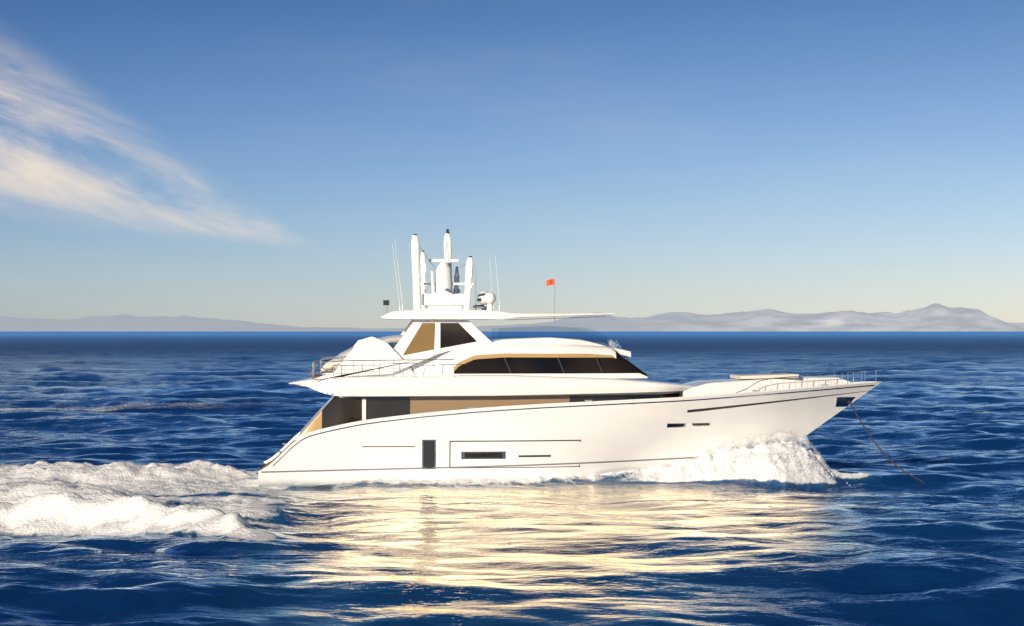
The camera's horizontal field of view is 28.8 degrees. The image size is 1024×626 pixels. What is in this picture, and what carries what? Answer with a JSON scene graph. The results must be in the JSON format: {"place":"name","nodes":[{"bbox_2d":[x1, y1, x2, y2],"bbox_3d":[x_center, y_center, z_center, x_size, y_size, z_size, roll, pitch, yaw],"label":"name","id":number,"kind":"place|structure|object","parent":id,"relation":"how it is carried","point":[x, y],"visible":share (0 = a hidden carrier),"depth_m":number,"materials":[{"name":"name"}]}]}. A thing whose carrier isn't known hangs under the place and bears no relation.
{"place":"outdoors","nodes":[
{"label":"outdoors","id":0,"kind":"place"},
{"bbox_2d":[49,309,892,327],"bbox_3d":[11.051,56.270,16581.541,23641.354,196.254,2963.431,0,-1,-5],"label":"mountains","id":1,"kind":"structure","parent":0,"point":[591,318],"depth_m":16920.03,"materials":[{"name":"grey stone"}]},
{"bbox_2d":[0,331,1023,625],"bbox_3d":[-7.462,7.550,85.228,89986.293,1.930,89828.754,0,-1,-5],"label":"sea","id":2,"kind":"structure","parent":0,"point":[940,413],"depth_m":70.80,"materials":[{"name":"liquid"}]},
{"bbox_2d":[0,405,124,410],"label":"wave","id":3,"kind":"object","parent":2,"relation":"on","point":[10,409],"visible":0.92,"depth_m":170.95,"materials":[{"name":"liquid"}]},
{"bbox_2d":[0,460,329,560],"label":"stern wake","id":4,"kind":"object","parent":2,"relation":"on","point":[195,509],"visible":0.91,"depth_m":68.16,"materials":[{"name":"white liquid"}]},
{"bbox_2d":[258,229,923,487],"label":"yacht","id":5,"kind":"object","parent":2,"relation":"on","point":[443,388],"visible":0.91,"depth_m":85.38,"materials":[{"name":"white plastic"}]},
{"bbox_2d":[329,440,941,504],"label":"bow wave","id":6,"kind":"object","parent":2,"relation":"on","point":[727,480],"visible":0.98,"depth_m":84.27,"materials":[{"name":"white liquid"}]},
{"bbox_2d":[691,442,849,485],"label":"bow spray","id":7,"kind":"object","parent":6,"relation":"on","point":[778,458],"visible":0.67,"depth_m":86.23,"materials":[{"name":"white liquid"}]},
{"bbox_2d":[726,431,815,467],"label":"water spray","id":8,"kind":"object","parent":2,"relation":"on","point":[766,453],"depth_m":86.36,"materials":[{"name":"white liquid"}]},
{"bbox_2d":[0,303,1023,330],"bbox_3d":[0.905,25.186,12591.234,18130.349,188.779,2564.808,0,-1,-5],"label":"mountains","id":9,"kind":"structure","parent":0,"point":[935,317],"depth_m":12579.38,"materials":[{"name":"grey stone"}]},
{"bbox_2d":[0,0,1023,328],"label":"sky","id":10,"kind":"structure","parent":0,"point":[256,161],"materials":[{"name":"blue"}]}
]}

